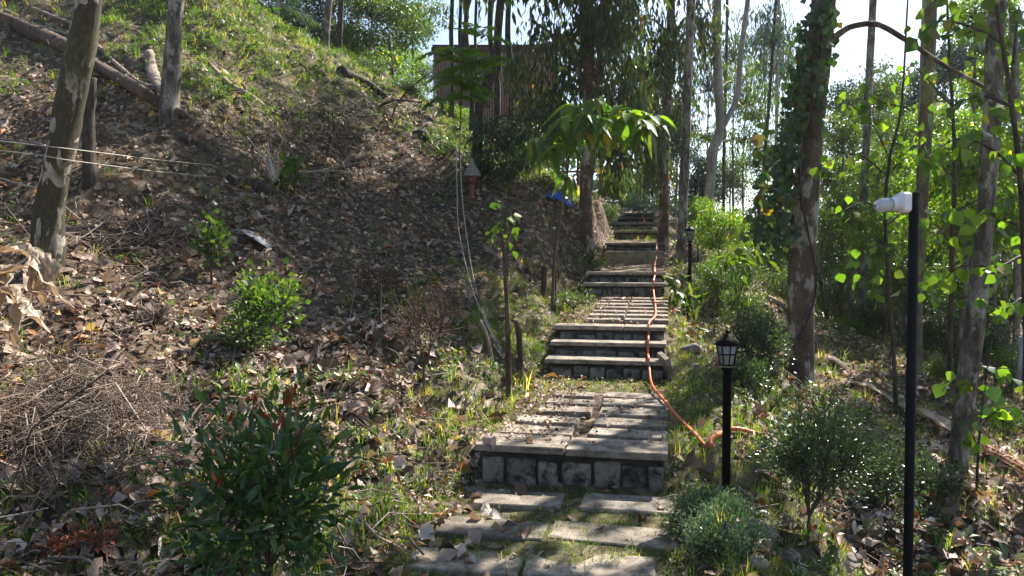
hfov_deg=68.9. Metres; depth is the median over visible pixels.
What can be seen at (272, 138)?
brush pile
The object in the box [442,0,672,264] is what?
drooping tree
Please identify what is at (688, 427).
garden hose
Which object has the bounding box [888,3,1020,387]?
heartleaf tree
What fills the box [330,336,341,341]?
dead leaf
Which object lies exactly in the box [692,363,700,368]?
rock
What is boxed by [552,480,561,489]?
dead leaf
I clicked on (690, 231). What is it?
bollard lamp
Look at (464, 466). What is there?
dead leaf
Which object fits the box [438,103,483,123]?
background bush
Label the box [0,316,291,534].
brush pile
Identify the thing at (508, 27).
slim tree
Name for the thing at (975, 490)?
dead leaf
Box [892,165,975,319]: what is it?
background tree
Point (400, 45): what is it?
background tree
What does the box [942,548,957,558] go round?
dead leaf
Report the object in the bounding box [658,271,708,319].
broadleaf plant
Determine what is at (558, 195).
plastic sack
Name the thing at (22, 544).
dead leaf
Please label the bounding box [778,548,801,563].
rock
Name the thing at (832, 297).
background bush
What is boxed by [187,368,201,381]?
dead leaf
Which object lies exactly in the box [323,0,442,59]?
background tree
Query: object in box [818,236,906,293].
understory tree
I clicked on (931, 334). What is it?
background bush
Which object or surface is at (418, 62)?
background tree
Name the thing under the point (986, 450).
dry palm frond
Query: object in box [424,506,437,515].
dead leaf
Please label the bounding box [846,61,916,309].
background tree
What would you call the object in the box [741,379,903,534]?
round shrub
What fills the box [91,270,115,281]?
dead leaf
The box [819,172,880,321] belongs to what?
understory tree
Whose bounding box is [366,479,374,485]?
dead leaf
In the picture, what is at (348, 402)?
dead leaf
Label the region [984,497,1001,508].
dead leaf
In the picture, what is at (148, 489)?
dead leaf
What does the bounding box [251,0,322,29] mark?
dark palm
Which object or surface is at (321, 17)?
background tree
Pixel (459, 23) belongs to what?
slim tree
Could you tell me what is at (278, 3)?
crest tree
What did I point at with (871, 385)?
dry sheath
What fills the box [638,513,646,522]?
dead leaf
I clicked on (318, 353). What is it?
dead leaf
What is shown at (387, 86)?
slope sapling
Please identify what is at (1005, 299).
understory tree
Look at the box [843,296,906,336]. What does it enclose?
background bush
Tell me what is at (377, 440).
dead leaf
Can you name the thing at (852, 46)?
sky
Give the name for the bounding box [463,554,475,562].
dead leaf
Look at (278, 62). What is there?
grass
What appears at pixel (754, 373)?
sparkling shrub
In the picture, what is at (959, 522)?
dead leaf
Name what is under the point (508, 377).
sapling stem
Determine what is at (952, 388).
grass
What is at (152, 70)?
log
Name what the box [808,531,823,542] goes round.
dead leaf
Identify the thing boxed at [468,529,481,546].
dead leaf
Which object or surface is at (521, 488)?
dead leaf
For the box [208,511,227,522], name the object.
dead leaf
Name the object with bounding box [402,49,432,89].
background tree
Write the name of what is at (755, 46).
background tree
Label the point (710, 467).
dead leaf
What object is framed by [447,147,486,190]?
slope sapling
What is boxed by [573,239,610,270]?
bank bush
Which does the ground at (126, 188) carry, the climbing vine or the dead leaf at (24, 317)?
the dead leaf at (24, 317)
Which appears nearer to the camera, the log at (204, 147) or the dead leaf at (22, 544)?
the dead leaf at (22, 544)
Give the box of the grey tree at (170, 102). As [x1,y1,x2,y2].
[157,0,184,127]
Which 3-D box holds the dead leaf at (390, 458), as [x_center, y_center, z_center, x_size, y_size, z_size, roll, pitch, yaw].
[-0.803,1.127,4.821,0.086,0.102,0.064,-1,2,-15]
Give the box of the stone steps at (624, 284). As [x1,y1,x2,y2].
[583,271,665,297]
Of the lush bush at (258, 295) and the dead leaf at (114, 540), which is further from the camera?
the lush bush at (258, 295)
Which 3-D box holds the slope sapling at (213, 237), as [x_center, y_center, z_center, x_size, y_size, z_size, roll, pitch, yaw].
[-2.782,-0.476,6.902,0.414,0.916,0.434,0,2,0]
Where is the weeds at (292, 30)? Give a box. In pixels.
[0,0,593,212]
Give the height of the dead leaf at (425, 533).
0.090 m
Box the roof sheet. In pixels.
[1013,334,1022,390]
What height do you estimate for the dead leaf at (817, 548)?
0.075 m
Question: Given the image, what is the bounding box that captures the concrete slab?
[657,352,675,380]
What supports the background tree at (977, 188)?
on the ground at (126, 188)
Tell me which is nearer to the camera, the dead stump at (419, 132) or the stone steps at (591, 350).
the stone steps at (591, 350)
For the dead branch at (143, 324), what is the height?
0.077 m
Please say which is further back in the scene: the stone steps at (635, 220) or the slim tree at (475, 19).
the stone steps at (635, 220)
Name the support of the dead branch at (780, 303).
on the ground at (126, 188)
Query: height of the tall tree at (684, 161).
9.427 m
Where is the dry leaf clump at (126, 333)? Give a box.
[96,320,150,346]
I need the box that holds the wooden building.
[431,45,556,175]
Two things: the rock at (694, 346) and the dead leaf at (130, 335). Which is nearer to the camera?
the dead leaf at (130, 335)
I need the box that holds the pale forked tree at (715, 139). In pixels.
[677,0,783,250]
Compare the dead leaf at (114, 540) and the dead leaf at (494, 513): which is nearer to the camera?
the dead leaf at (114, 540)
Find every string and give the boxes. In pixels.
[0,150,371,177]
[0,177,34,187]
[1,141,452,170]
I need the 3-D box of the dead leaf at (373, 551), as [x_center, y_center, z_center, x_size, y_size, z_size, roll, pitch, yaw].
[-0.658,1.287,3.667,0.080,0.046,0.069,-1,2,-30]
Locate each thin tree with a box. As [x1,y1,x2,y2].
[722,0,728,228]
[747,0,803,267]
[749,0,795,204]
[1009,0,1021,356]
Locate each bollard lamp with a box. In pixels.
[685,225,694,314]
[715,330,739,498]
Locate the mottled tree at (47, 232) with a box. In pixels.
[27,0,102,266]
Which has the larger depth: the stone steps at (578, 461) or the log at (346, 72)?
the log at (346, 72)
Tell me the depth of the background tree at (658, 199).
25.41 m
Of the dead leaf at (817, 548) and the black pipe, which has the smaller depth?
the dead leaf at (817, 548)
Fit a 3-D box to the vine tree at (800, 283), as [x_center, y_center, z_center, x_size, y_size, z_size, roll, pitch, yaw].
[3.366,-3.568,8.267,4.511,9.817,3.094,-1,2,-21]
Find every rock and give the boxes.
[681,343,700,353]
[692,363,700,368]
[743,553,768,570]
[752,519,776,547]
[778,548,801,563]
[845,552,863,566]
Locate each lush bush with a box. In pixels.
[205,298,290,356]
[223,257,318,348]
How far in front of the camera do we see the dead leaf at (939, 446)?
6.28 m
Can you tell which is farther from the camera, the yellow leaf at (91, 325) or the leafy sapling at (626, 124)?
the leafy sapling at (626, 124)
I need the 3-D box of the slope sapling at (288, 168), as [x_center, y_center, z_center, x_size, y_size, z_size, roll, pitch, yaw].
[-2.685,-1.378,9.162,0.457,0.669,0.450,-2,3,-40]
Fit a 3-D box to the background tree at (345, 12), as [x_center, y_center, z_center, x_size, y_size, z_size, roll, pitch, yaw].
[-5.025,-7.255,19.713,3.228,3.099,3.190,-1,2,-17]
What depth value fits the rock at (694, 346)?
7.90 m
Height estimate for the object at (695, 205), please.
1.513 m
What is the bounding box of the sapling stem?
[500,230,512,395]
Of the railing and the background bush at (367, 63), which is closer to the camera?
the background bush at (367, 63)
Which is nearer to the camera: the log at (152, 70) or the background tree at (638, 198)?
the log at (152, 70)
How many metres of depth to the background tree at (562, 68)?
21.46 m
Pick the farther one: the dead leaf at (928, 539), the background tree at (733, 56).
the background tree at (733, 56)
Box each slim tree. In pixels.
[449,0,454,119]
[458,0,462,124]
[463,0,473,132]
[474,0,477,109]
[487,0,500,138]
[493,48,501,137]
[505,0,513,147]
[856,0,876,332]
[916,0,924,168]
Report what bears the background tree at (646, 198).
on the ground at (126, 188)
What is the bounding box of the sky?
[267,0,1023,262]
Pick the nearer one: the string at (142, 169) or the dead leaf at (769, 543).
the dead leaf at (769, 543)
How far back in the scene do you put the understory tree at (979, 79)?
10.38 m
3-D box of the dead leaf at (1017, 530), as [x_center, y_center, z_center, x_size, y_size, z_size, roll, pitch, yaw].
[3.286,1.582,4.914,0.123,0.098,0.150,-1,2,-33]
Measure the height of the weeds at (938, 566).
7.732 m
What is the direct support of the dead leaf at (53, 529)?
on the ground at (126, 188)
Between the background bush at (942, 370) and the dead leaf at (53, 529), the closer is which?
the dead leaf at (53, 529)
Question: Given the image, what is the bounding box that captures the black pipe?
[0,138,45,149]
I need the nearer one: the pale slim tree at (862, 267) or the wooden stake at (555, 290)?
the wooden stake at (555, 290)
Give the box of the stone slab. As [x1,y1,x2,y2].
[239,229,276,246]
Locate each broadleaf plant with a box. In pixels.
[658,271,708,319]
[708,223,779,335]
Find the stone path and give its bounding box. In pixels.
[404,297,681,575]
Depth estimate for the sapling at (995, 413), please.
5.28 m
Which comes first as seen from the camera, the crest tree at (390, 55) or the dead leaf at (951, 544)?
the dead leaf at (951, 544)
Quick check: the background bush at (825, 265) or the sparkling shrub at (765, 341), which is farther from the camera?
the background bush at (825, 265)
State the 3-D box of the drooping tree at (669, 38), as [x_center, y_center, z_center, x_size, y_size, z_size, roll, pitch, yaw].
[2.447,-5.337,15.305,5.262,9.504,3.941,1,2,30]
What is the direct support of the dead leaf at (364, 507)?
on the ground at (126, 188)
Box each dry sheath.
[848,381,885,393]
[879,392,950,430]
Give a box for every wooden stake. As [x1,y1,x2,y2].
[479,320,494,368]
[513,320,522,372]
[540,265,547,303]
[554,264,556,311]
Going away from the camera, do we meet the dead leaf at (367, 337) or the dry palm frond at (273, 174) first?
the dead leaf at (367, 337)
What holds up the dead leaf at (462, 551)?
on the stone path
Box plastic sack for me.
[546,191,572,206]
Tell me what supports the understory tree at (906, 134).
on the ground at (126, 188)
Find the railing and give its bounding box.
[556,157,600,190]
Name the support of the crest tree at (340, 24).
on the ground at (126, 188)
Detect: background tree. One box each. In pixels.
[269,0,337,41]
[275,0,365,49]
[310,7,393,61]
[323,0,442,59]
[357,47,401,80]
[360,0,456,81]
[364,37,428,81]
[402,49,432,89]
[518,8,600,128]
[567,0,648,187]
[601,57,682,212]
[626,152,679,211]
[632,193,690,214]
[642,85,707,216]
[673,143,728,223]
[681,52,732,161]
[699,4,774,238]
[710,55,781,210]
[715,143,758,233]
[716,204,771,249]
[734,0,795,252]
[735,124,794,194]
[744,191,790,235]
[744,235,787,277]
[745,0,830,267]
[772,93,828,131]
[817,199,892,303]
[819,148,872,293]
[824,69,899,277]
[824,146,915,304]
[839,139,914,304]
[844,239,907,295]
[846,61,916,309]
[858,53,960,319]
[868,183,911,314]
[885,98,1002,347]
[891,228,963,321]
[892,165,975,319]
[896,22,984,110]
[923,274,997,354]
[931,224,1012,344]
[940,169,1023,258]
[960,3,1023,92]
[960,81,1023,335]
[986,268,1021,343]
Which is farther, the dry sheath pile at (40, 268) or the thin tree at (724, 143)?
the thin tree at (724, 143)
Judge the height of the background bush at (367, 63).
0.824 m
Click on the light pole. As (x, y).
(903, 202)
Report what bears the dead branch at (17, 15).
on the ground at (126, 188)
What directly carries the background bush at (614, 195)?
on the ground at (126, 188)
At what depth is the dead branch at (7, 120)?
9.20 m
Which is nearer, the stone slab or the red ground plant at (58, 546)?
the red ground plant at (58, 546)
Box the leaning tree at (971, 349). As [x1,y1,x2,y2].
[947,0,1005,469]
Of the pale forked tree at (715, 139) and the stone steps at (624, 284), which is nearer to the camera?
the stone steps at (624, 284)
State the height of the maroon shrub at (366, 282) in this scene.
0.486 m
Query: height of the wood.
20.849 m
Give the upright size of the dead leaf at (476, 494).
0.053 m
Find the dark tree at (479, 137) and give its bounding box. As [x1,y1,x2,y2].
[451,0,565,185]
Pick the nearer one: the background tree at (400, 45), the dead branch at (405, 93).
the dead branch at (405, 93)
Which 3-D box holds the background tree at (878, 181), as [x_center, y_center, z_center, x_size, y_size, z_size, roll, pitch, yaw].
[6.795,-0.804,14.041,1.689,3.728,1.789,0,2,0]
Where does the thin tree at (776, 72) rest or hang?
on the ground at (126, 188)
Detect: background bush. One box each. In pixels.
[350,47,392,74]
[390,73,440,100]
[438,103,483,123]
[489,112,558,153]
[508,142,575,175]
[593,166,642,208]
[602,202,621,222]
[683,202,752,272]
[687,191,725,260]
[691,254,742,308]
[714,243,775,294]
[717,281,776,326]
[765,265,787,300]
[814,268,873,320]
[816,238,850,286]
[827,313,873,336]
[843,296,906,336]
[887,332,942,360]
[895,303,959,364]
[923,353,958,382]
[937,316,1019,385]
[975,401,1023,435]
[979,337,1023,398]
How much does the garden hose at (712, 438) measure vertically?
0.134 m
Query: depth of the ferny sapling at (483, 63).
10.90 m
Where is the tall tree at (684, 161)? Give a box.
[675,0,695,266]
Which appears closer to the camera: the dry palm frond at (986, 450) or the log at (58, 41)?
the dry palm frond at (986, 450)
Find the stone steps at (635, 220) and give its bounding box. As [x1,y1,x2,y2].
[615,212,653,228]
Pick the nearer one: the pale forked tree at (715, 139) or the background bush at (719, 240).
the background bush at (719, 240)
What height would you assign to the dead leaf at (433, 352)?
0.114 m
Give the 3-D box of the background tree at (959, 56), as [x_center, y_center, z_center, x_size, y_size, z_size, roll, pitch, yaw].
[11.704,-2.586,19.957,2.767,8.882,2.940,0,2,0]
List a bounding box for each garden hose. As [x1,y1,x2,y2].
[647,239,706,447]
[708,426,757,447]
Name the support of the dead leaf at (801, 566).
on the ground at (126, 188)
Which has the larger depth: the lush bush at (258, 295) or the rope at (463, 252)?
the rope at (463, 252)
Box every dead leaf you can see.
[0,462,27,489]
[3,538,26,556]
[21,314,29,321]
[46,304,62,308]
[50,520,63,531]
[61,300,74,312]
[68,458,91,483]
[72,304,81,312]
[75,300,85,307]
[88,474,101,484]
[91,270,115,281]
[104,430,121,445]
[108,536,120,546]
[114,526,137,540]
[122,488,132,501]
[129,334,139,341]
[135,485,152,506]
[148,514,168,527]
[158,536,181,560]
[186,365,194,372]
[186,537,201,551]
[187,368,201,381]
[204,319,215,326]
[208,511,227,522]
[268,334,282,344]
[308,409,324,419]
[317,348,325,357]
[317,381,326,390]
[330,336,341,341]
[340,528,353,545]
[343,399,359,414]
[343,502,357,515]
[352,400,368,413]
[355,504,369,524]
[365,331,371,340]
[365,383,379,391]
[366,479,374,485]
[370,546,385,554]
[372,436,382,444]
[374,551,396,561]
[380,443,389,457]
[381,454,394,470]
[381,542,395,559]
[387,476,400,489]
[392,455,405,469]
[396,426,404,435]
[412,428,427,440]
[418,522,434,541]
[423,347,437,357]
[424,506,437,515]
[436,548,457,559]
[438,538,453,549]
[448,399,460,407]
[450,458,460,470]
[457,542,469,558]
[458,461,472,474]
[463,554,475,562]
[464,459,473,466]
[464,503,474,511]
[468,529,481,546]
[469,492,483,499]
[469,511,480,519]
[481,501,491,515]
[482,435,495,452]
[487,508,501,518]
[515,483,526,494]
[521,526,530,538]
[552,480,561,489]
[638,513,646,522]
[705,461,715,474]
[754,539,771,558]
[771,492,782,502]
[775,538,785,547]
[779,516,805,529]
[797,560,807,572]
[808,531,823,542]
[811,544,824,557]
[816,504,823,514]
[822,499,832,507]
[857,550,866,556]
[870,511,882,524]
[875,542,890,556]
[878,555,889,565]
[887,519,902,529]
[923,535,931,544]
[931,444,943,453]
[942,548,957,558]
[947,517,968,532]
[948,538,957,548]
[953,529,965,544]
[965,487,978,497]
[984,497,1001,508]
[993,445,1002,456]
[1010,522,1019,534]
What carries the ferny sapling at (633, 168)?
on the ground at (126, 188)
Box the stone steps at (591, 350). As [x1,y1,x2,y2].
[545,323,665,379]
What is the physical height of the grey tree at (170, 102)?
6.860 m
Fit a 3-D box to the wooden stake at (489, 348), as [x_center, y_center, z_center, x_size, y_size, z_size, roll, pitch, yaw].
[-0.208,0.666,7.028,0.208,0.741,0.041,0,2,0]
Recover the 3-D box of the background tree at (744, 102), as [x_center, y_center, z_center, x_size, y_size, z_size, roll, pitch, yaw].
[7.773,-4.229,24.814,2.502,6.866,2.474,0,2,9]
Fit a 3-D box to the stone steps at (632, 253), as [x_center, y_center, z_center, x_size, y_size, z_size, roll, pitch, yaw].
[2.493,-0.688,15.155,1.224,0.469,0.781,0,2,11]
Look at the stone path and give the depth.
4.35 m
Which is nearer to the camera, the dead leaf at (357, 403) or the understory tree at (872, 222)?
the dead leaf at (357, 403)
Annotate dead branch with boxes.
[0,108,23,131]
[3,9,67,35]
[30,6,115,35]
[97,45,147,86]
[114,321,155,333]
[204,57,278,116]
[299,62,324,82]
[365,99,421,138]
[391,74,426,123]
[766,294,786,308]
[829,357,903,403]
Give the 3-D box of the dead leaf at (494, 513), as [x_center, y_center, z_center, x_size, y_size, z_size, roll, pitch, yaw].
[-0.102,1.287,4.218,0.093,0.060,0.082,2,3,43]
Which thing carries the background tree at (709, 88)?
on the ground at (126, 188)
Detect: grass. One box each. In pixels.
[0,0,595,210]
[0,0,1023,575]
[369,297,679,575]
[703,249,1023,460]
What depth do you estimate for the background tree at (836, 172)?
17.72 m
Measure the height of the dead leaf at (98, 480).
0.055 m
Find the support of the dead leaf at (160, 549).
on the ground at (126, 188)
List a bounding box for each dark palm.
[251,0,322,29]
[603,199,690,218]
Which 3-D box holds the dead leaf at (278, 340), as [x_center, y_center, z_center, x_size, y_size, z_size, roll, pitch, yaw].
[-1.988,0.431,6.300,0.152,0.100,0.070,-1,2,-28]
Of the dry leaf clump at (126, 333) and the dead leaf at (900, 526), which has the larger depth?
the dry leaf clump at (126, 333)
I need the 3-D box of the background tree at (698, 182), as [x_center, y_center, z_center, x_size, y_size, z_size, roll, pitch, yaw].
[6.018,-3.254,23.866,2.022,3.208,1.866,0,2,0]
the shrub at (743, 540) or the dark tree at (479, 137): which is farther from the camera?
the dark tree at (479, 137)
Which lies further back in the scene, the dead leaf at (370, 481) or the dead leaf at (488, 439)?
the dead leaf at (488, 439)
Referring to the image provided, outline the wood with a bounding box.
[264,2,1023,311]
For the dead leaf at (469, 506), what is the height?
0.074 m
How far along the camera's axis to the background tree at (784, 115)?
21.85 m
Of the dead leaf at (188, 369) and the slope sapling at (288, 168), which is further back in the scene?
the slope sapling at (288, 168)
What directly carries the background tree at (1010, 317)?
on the ground at (126, 188)
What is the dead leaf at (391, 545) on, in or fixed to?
on the ground at (126, 188)
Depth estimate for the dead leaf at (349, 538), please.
3.73 m
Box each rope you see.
[456,148,494,341]
[459,133,500,349]
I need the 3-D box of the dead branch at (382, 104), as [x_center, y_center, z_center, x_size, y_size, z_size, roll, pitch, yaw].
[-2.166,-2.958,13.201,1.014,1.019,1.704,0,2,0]
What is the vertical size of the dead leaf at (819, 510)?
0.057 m
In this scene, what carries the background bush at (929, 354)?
on the ground at (126, 188)
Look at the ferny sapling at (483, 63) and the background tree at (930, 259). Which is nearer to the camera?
the ferny sapling at (483, 63)
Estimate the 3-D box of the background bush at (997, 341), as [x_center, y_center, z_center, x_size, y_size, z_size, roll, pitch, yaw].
[6.041,0.922,9.542,1.066,1.179,0.960,1,2,32]
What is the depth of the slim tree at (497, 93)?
16.00 m
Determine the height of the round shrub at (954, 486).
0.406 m
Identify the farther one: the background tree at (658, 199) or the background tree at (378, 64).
the background tree at (658, 199)
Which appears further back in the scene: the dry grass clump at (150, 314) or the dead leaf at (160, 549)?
the dry grass clump at (150, 314)
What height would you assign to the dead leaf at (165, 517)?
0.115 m
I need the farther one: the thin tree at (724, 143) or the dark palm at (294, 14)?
the thin tree at (724, 143)
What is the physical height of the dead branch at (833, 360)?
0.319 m
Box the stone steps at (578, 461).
[474,433,667,492]
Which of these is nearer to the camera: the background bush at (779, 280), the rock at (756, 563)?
the rock at (756, 563)
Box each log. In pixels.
[0,11,188,118]
[143,49,160,93]
[180,133,225,162]
[226,174,275,197]
[336,66,386,97]
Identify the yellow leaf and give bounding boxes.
[74,334,95,341]
[83,323,100,331]
[157,531,171,543]
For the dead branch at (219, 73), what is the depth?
11.07 m
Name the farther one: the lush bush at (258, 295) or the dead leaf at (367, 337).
the dead leaf at (367, 337)
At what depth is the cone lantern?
11.50 m
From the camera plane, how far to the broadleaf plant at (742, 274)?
9.68 m
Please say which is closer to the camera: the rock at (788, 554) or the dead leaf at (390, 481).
the rock at (788, 554)
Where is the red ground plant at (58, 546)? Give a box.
[35,509,126,563]
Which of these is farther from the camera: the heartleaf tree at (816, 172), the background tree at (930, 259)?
the background tree at (930, 259)
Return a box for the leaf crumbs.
[480,296,666,444]
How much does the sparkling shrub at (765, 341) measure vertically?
0.831 m
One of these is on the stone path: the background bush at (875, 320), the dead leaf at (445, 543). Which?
the dead leaf at (445, 543)
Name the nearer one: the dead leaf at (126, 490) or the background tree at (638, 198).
the dead leaf at (126, 490)
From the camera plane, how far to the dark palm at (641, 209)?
20.22 m
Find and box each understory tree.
[816,183,858,319]
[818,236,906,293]
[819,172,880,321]
[823,101,877,322]
[838,204,932,341]
[856,106,955,337]
[869,259,945,345]
[876,113,1023,377]
[884,276,961,345]
[891,190,1010,362]
[922,0,1023,284]
[924,250,1021,317]
[935,50,1023,374]
[945,175,1020,384]
[979,107,1023,345]
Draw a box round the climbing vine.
[734,0,842,346]
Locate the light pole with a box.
[874,192,919,575]
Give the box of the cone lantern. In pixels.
[463,158,480,200]
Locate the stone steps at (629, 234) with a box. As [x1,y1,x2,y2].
[613,230,657,238]
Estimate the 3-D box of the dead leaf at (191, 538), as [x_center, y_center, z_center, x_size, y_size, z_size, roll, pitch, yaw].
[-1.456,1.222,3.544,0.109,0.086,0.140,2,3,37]
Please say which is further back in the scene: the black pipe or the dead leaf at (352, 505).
the black pipe
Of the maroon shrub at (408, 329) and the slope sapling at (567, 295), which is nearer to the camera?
the maroon shrub at (408, 329)
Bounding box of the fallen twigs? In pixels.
[0,0,1023,575]
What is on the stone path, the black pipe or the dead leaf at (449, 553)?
the dead leaf at (449, 553)
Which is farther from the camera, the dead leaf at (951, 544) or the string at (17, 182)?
the string at (17, 182)
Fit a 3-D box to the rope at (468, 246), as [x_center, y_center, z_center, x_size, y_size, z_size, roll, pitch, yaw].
[-0.466,-0.813,8.972,0.080,2.700,3.663,0,2,-10]
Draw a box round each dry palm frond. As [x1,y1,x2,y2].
[247,136,324,184]
[980,443,1023,474]
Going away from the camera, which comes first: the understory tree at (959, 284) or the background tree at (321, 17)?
the understory tree at (959, 284)
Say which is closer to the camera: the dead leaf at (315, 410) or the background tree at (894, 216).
the dead leaf at (315, 410)
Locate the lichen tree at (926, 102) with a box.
[905,0,936,376]
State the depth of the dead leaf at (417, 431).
5.29 m
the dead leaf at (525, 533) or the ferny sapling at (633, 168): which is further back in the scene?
the ferny sapling at (633, 168)
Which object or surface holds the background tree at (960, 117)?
on the ground at (126, 188)
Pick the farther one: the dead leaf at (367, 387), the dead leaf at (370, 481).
the dead leaf at (367, 387)
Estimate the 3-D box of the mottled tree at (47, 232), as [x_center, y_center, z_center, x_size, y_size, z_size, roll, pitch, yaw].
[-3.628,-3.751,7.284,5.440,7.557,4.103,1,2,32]
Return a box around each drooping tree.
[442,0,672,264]
[534,0,734,249]
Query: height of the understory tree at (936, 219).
2.615 m
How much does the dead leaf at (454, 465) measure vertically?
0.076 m
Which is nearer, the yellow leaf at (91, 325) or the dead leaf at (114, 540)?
the dead leaf at (114, 540)
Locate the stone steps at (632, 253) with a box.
[604,243,665,263]
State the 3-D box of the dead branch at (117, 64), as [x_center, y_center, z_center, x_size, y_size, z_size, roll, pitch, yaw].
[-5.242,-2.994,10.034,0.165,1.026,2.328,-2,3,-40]
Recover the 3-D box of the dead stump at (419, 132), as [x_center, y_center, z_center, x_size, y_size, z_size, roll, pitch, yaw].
[-1.634,-2.628,13.516,0.510,0.469,0.445,-1,2,-28]
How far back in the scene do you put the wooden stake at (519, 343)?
7.20 m
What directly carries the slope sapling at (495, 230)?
on the ground at (126, 188)
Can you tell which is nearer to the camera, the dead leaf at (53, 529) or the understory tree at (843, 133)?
the dead leaf at (53, 529)
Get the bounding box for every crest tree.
[276,0,279,19]
[321,0,332,49]
[336,0,343,48]
[365,35,421,80]
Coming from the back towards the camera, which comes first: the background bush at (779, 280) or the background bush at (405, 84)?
the background bush at (405, 84)
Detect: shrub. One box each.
[143,362,367,575]
[344,264,417,307]
[364,276,486,394]
[667,494,783,567]
[668,476,768,525]
[713,301,798,378]
[731,351,777,392]
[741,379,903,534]
[835,409,938,520]
[888,443,973,505]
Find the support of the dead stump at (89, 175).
on the ground at (126, 188)
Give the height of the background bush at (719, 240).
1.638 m
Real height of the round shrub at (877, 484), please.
0.697 m
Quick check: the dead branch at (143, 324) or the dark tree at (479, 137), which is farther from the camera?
the dark tree at (479, 137)
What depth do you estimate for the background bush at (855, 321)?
11.86 m
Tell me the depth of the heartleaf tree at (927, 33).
4.97 m
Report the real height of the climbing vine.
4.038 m
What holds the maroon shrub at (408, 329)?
on the ground at (126, 188)
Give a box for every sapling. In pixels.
[187,188,234,282]
[277,148,310,197]
[355,72,396,96]
[415,22,515,219]
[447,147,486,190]
[485,200,520,280]
[525,98,676,311]
[554,284,595,314]
[594,162,647,201]
[932,341,1023,488]
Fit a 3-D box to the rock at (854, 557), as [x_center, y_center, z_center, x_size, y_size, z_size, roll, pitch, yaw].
[1.896,1.515,4.158,0.101,0.075,0.090,-1,2,-31]
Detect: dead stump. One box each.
[81,77,98,189]
[233,94,243,112]
[412,129,430,139]
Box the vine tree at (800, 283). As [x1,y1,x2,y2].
[784,0,983,384]
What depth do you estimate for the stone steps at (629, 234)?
17.00 m
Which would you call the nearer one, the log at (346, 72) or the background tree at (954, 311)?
the background tree at (954, 311)
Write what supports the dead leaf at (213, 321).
on the ground at (126, 188)
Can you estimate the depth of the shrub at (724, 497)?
4.01 m
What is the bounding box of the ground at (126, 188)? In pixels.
[0,0,1023,575]
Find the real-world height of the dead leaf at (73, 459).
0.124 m
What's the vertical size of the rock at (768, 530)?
0.135 m
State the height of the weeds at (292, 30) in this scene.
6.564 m
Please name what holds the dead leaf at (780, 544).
on the ground at (126, 188)
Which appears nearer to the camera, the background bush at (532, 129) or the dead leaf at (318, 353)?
the dead leaf at (318, 353)
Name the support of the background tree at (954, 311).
on the ground at (126, 188)
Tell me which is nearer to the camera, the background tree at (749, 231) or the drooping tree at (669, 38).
the drooping tree at (669, 38)
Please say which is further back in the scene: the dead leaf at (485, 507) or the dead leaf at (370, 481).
the dead leaf at (370, 481)
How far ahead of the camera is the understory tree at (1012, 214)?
9.63 m
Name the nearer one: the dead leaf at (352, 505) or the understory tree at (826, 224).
the dead leaf at (352, 505)
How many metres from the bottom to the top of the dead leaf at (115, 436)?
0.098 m
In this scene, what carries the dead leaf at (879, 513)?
on the ground at (126, 188)
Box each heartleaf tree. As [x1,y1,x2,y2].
[809,0,955,417]
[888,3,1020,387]
[904,0,1023,512]
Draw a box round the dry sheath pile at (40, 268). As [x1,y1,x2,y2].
[0,241,73,346]
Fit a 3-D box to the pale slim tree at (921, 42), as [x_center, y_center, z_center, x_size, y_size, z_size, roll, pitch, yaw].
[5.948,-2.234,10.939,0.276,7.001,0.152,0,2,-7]
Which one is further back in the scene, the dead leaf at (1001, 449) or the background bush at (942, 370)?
the background bush at (942, 370)
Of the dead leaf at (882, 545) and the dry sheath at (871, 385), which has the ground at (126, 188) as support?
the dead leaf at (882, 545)
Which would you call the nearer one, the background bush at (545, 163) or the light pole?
the light pole
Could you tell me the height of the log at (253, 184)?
0.270 m
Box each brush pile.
[0,190,239,274]
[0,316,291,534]
[162,102,407,174]
[222,63,467,153]
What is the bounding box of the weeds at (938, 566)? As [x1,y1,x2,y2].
[0,0,1023,575]
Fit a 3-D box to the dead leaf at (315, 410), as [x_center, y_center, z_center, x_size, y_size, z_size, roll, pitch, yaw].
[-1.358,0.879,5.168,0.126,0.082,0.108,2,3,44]
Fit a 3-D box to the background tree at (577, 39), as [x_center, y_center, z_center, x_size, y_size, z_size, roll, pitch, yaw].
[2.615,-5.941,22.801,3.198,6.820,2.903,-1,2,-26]
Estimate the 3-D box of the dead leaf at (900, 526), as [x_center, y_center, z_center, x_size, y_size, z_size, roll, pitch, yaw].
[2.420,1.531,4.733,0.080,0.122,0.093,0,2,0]
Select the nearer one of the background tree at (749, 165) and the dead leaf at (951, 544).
the dead leaf at (951, 544)
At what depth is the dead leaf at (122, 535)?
3.51 m
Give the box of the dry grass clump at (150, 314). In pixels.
[130,299,179,325]
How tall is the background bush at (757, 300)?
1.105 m
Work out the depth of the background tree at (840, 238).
15.89 m

